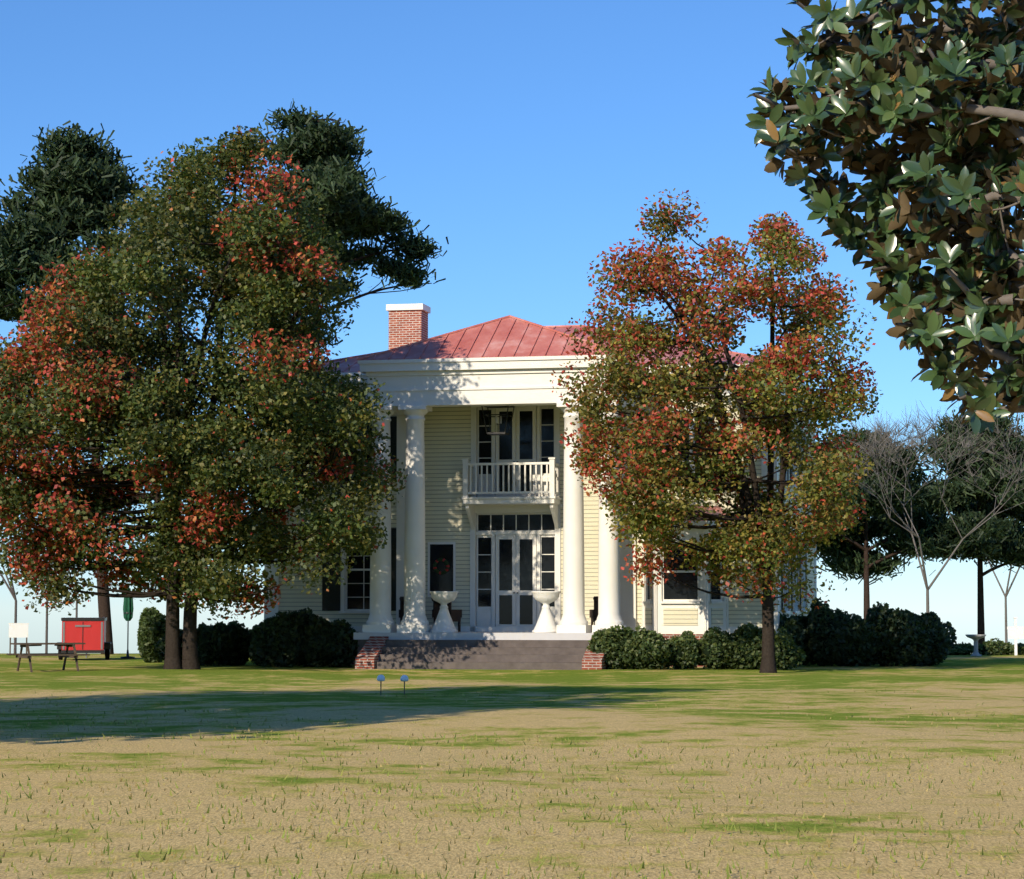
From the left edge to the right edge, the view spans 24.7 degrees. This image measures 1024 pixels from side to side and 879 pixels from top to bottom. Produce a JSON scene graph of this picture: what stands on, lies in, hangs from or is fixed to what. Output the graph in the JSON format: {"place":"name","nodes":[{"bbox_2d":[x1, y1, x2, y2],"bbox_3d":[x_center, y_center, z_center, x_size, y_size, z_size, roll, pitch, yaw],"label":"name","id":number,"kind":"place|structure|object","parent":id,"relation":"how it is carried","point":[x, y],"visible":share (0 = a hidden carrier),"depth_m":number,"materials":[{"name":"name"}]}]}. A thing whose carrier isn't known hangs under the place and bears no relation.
{"place":"outdoors","nodes":[
{"label":"outdoors","id":0,"kind":"place"},
{"bbox_2d":[246,100,448,361],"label":"pine","id":1,"kind":"object","parent":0,"point":[324,152],"depth_m":95.82,"materials":[{"name":"green plant"}]},
{"bbox_2d":[0,653,1023,878],"bbox_3d":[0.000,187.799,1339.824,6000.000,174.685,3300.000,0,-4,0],"label":"lawn ground","id":2,"kind":"structure","parent":0,"point":[994,683],"depth_m":24.23,"materials":[{"name":"plant"}]},
{"bbox_2d":[8,623,28,653],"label":"yard sign","id":3,"kind":"object","parent":2,"relation":"on","point":[18,630],"visible":0.91,"depth_m":85.70,"materials":[{"name":"white paint"}]},
{"bbox_2d":[0,334,77,617],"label":"bare tree","id":4,"kind":"object","parent":2,"relation":"on","point":[55,556],"visible":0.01,"depth_m":249.22,"materials":[{"name":"grey plant"}]},
{"bbox_2d":[6,643,89,671],"bbox_3d":[-12.461,5.845,62.736,1.850,0.760,1.710,2,-5,-25],"label":"picnic table","id":5,"kind":"object","parent":2,"relation":"on","point":[29,655],"visible":1,"depth_m":62.45,"materials":[{"name":"brown wood"}]},
{"bbox_2d":[24,432,88,652],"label":"bare tree","id":6,"kind":"object","parent":2,"relation":"on","point":[46,640],"visible":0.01,"depth_m":229.14,"materials":[{"name":"grey plant"}]},
{"bbox_2d":[0,401,121,652],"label":"bare tree","id":7,"kind":"object","parent":2,"relation":"on","point":[11,590],"visible":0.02,"depth_m":209.34,"materials":[{"name":"grey plant"}]},
{"bbox_2d":[57,618,110,659],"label":"cargo trailer","id":8,"kind":"object","parent":2,"relation":"on","point":[90,633],"visible":0.87,"depth_m":76.66,"materials":[{"name":"red metal"}]},
{"bbox_2d":[0,120,209,653],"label":"pine","id":9,"kind":"object","parent":2,"relation":"on","point":[51,218],"depth_m":87.24,"materials":[{"name":"green plant"}]},
{"bbox_2d":[120,590,134,658],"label":"patio umbrella","id":10,"kind":"object","parent":2,"relation":"on","point":[128,608],"visible":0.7,"depth_m":79.69,"materials":[{"name":"green fabric"}]},
{"bbox_2d":[137,607,165,662],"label":"arborvitae shrub","id":11,"kind":"object","parent":2,"relation":"on","point":[151,629],"depth_m":73.25,"materials":[{"name":"green plant"}]},
{"bbox_2d":[153,629,182,660],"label":"shrubs","id":12,"kind":"object","parent":2,"relation":"on","point":[159,652],"depth_m":69.32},
{"bbox_2d":[197,622,209,665],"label":"shrubs","id":13,"kind":"object","parent":2,"relation":"on","point":[201,636],"depth_m":68.71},
{"bbox_2d":[0,125,407,669],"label":"tree","id":14,"kind":"object","parent":2,"relation":"on","point":[88,283],"depth_m":61.19,"materials":[{"name":"green plant"}]},
{"bbox_2d":[203,621,236,665],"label":"shrubs","id":15,"kind":"object","parent":2,"relation":"on","point":[217,633],"depth_m":68.80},
{"bbox_2d":[225,620,250,665],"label":"shrubs","id":16,"kind":"object","parent":2,"relation":"on","point":[233,626],"depth_m":69.44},
{"bbox_2d":[245,618,268,665],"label":"shrubs","id":17,"kind":"object","parent":2,"relation":"on","point":[249,637],"visible":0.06,"depth_m":69.30,"materials":[{"name":"green plant"}]},
{"bbox_2d":[248,625,275,666],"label":"shrubs","id":18,"kind":"object","parent":2,"relation":"on","point":[255,652],"depth_m":67.43,"materials":[{"name":"green plant"}]},
{"bbox_2d":[257,610,303,666],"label":"shrubs","id":19,"kind":"object","parent":2,"relation":"on","point":[290,622],"depth_m":67.20,"materials":[{"name":"green plant"}]},
{"bbox_2d":[297,607,318,666],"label":"shrubs","id":20,"kind":"object","parent":2,"relation":"on","point":[305,613],"depth_m":68.00,"materials":[{"name":"green plant"}]},
{"bbox_2d":[300,616,333,666],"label":"shrubs","id":21,"kind":"object","parent":2,"relation":"on","point":[320,626],"depth_m":67.29,"materials":[{"name":"green plant"}]},
{"bbox_2d":[322,618,358,666],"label":"shrubs","id":22,"kind":"object","parent":2,"relation":"on","point":[332,641],"depth_m":67.20,"materials":[{"name":"green plant"}]},
{"bbox_2d":[377,675,384,694],"bbox_3d":[-2.568,4.816,45.770,0.170,0.420,0.166,0,-4,0],"label":"garden light","id":23,"kind":"object","parent":2,"relation":"on","point":[380,678],"visible":0.94,"depth_m":45.73,"materials":[{"name":"glass"}]},
{"bbox_2d":[400,675,408,693],"bbox_3d":[-2.099,4.801,45.571,0.170,0.420,0.166,0,-4,0],"label":"garden light","id":24,"kind":"object","parent":2,"relation":"on","point":[404,678],"visible":0.94,"depth_m":45.53,"materials":[{"name":"glass"}]},
{"bbox_2d":[264,303,819,669],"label":"house","id":25,"kind":"structure","parent":2,"relation":"on","point":[517,515],"depth_m":68.63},
{"bbox_2d":[399,406,597,632],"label":"porch furnishings","id":26,"kind":"object","parent":25,"relation":"on","point":[442,592],"visible":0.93,"depth_m":68.68,"materials":[{"name":"white metal"}]},
{"bbox_2d":[586,628,618,668],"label":"shrubs","id":27,"kind":"object","parent":2,"relation":"on","point":[594,645],"depth_m":64.51,"materials":[{"name":"green plant"}]},
{"bbox_2d":[587,624,633,669],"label":"shrubs","id":28,"kind":"object","parent":2,"relation":"on","point":[627,632],"depth_m":64.38,"materials":[{"name":"green plant"}]},
{"bbox_2d":[622,625,650,669],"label":"shrubs","id":29,"kind":"object","parent":2,"relation":"on","point":[631,651],"depth_m":64.08,"materials":[{"name":"green plant"}]},
{"bbox_2d":[624,630,673,669],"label":"shrubs","id":30,"kind":"object","parent":2,"relation":"on","point":[662,646],"depth_m":63.84,"materials":[{"name":"green plant"}]},
{"bbox_2d":[663,635,697,669],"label":"shrubs","id":31,"kind":"object","parent":2,"relation":"on","point":[677,644],"depth_m":64.27,"materials":[{"name":"green plant"}]},
{"bbox_2d":[671,631,702,669],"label":"shrubs","id":32,"kind":"object","parent":2,"relation":"on","point":[689,637],"depth_m":64.44,"materials":[{"name":"green plant"}]},
{"bbox_2d":[697,626,732,669],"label":"shrubs","id":33,"kind":"object","parent":2,"relation":"on","point":[722,636],"depth_m":64.50,"materials":[{"name":"green plant"}]},
{"bbox_2d":[550,188,882,672],"bbox_3d":[5.513,-0.140,61.948,9.026,12.791,9.228,0,-4,0],"label":"tree","id":34,"kind":"object","parent":2,"relation":"on","point":[642,513],"depth_m":60.33,"materials":[{"name":"green plant"}]},
{"bbox_2d":[721,633,739,668],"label":"shrubs","id":35,"kind":"object","parent":2,"relation":"on","point":[724,664],"depth_m":64.80,"materials":[{"name":"green plant"}]},
{"bbox_2d":[727,622,761,668],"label":"shrubs","id":36,"kind":"object","parent":2,"relation":"on","point":[737,635],"depth_m":64.36,"materials":[{"name":"green plant"}]},
{"bbox_2d":[734,626,775,669],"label":"shrubs","id":37,"kind":"object","parent":2,"relation":"on","point":[758,636],"depth_m":64.36,"materials":[{"name":"green plant"}]},
{"bbox_2d":[774,626,806,669],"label":"shrubs","id":38,"kind":"object","parent":2,"relation":"on","point":[781,637],"depth_m":64.14,"materials":[{"name":"green plant"}]},
{"bbox_2d":[779,613,804,662],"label":"shrubs","id":39,"kind":"object","parent":2,"relation":"on","point":[796,633],"depth_m":68.24,"materials":[{"name":"green plant"}]},
{"bbox_2d":[787,614,816,665],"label":"shrubs","id":40,"kind":"object","parent":2,"relation":"on","point":[803,620],"depth_m":68.63,"materials":[{"name":"green plant"}]},
{"bbox_2d":[804,597,837,665],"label":"shrubs","id":41,"kind":"object","parent":2,"relation":"on","point":[815,624],"depth_m":68.18,"materials":[{"name":"green plant"}]},
{"bbox_2d":[829,608,848,665],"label":"shrubs","id":42,"kind":"object","parent":2,"relation":"on","point":[839,613],"visible":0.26,"depth_m":68.75,"materials":[{"name":"green plant"}]},
{"bbox_2d":[824,613,876,666],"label":"shrubs","id":43,"kind":"object","parent":2,"relation":"on","point":[843,631],"depth_m":67.85,"materials":[{"name":"green plant"}]},
{"bbox_2d":[852,623,881,665],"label":"shrubs","id":44,"kind":"object","parent":2,"relation":"on","point":[873,648],"depth_m":67.89,"materials":[{"name":"green plant"}]},
{"bbox_2d":[866,601,901,665],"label":"shrubs","id":45,"kind":"object","parent":2,"relation":"on","point":[875,615],"depth_m":68.16,"materials":[{"name":"green plant"}]},
{"bbox_2d":[884,607,923,666],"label":"shrubs","id":46,"kind":"object","parent":2,"relation":"on","point":[907,639],"depth_m":67.91,"materials":[{"name":"green plant"}]},
{"bbox_2d":[815,425,1017,619],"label":"pine","id":47,"kind":"object","parent":2,"relation":"on","point":[848,563],"depth_m":101.77,"materials":[{"name":"green plant"}]},
{"bbox_2d":[819,401,1023,612],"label":"bare tree","id":48,"kind":"object","parent":2,"relation":"on","point":[886,433],"visible":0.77,"depth_m":97.71,"materials":[{"name":"grey plant"}]},
{"bbox_2d":[911,616,933,665],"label":"shrubs","id":49,"kind":"object","parent":2,"relation":"on","point":[924,652],"depth_m":68.08,"materials":[{"name":"green plant"}]},
{"bbox_2d":[918,611,956,665],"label":"shrubs","id":50,"kind":"object","parent":2,"relation":"on","point":[932,620],"depth_m":68.43,"materials":[{"name":"green plant"}]},
{"bbox_2d":[861,408,1023,644],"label":"pine","id":51,"kind":"object","parent":2,"relation":"on","point":[961,491],"depth_m":108.44,"materials":[{"name":"green plant"}]},
{"bbox_2d":[947,648,958,654],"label":"shrubs","id":52,"kind":"object","parent":2,"relation":"on","point":[953,651],"depth_m":85.74,"materials":[{"name":"green plant"}]},
{"bbox_2d":[892,369,1023,642],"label":"bare tree","id":53,"kind":"object","parent":2,"relation":"on","point":[1005,596],"visible":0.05,"depth_m":129.55,"materials":[{"name":"grey plant"}]},
{"bbox_2d":[949,646,973,654],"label":"shrubs","id":54,"kind":"object","parent":2,"relation":"on","point":[967,649],"depth_m":86.02,"materials":[{"name":"green plant"}]},
{"bbox_2d":[950,642,973,654],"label":"shrubs","id":55,"kind":"object","parent":2,"relation":"on","point":[963,645],"depth_m":86.54,"materials":[{"name":"green plant"}]},
{"bbox_2d":[966,634,985,656],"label":"bird bath","id":56,"kind":"object","parent":2,"relation":"on","point":[975,637],"visible":1,"depth_m":83.58,"materials":[{"name":"grey stone"}]},
{"bbox_2d":[947,456,1023,534],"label":"pine","id":57,"kind":"object","parent":2,"relation":"on","point":[1006,513],"depth_m":114.71,"materials":[{"name":"green plant"}]},
{"bbox_2d":[973,643,998,654],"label":"shrubs","id":58,"kind":"object","parent":2,"relation":"on","point":[980,646],"depth_m":86.08,"materials":[{"name":"green plant"}]},
{"bbox_2d":[982,638,1008,654],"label":"shrubs","id":59,"kind":"object","parent":2,"relation":"on","point":[991,642],"depth_m":86.10,"materials":[{"name":"green plant"}]},
{"bbox_2d":[998,642,1013,654],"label":"shrubs","id":60,"kind":"object","parent":2,"relation":"on","point":[1011,645],"depth_m":86.30,"materials":[{"name":"green plant"}]},
{"bbox_2d":[1007,617,1023,654],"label":"sign","id":61,"kind":"object","parent":2,"relation":"on","point":[1015,634],"visible":1,"depth_m":85.65,"materials":[{"name":"white paint"}]},
{"bbox_2d":[1008,642,1023,654],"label":"shrubs","id":62,"kind":"object","parent":2,"relation":"on","point":[1020,644],"depth_m":86.14,"materials":[{"name":"green plant"}]},
{"bbox_2d":[0,0,1023,652],"label":"sky","id":63,"kind":"structure","parent":0,"point":[530,136],"materials":[{"name":"blue"}]},
{"bbox_2d":[745,0,1023,434],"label":"magnolia","id":64,"kind":"object","parent":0,"point":[980,267],"depth_m":15.08,"materials":[{"name":"green plant"}]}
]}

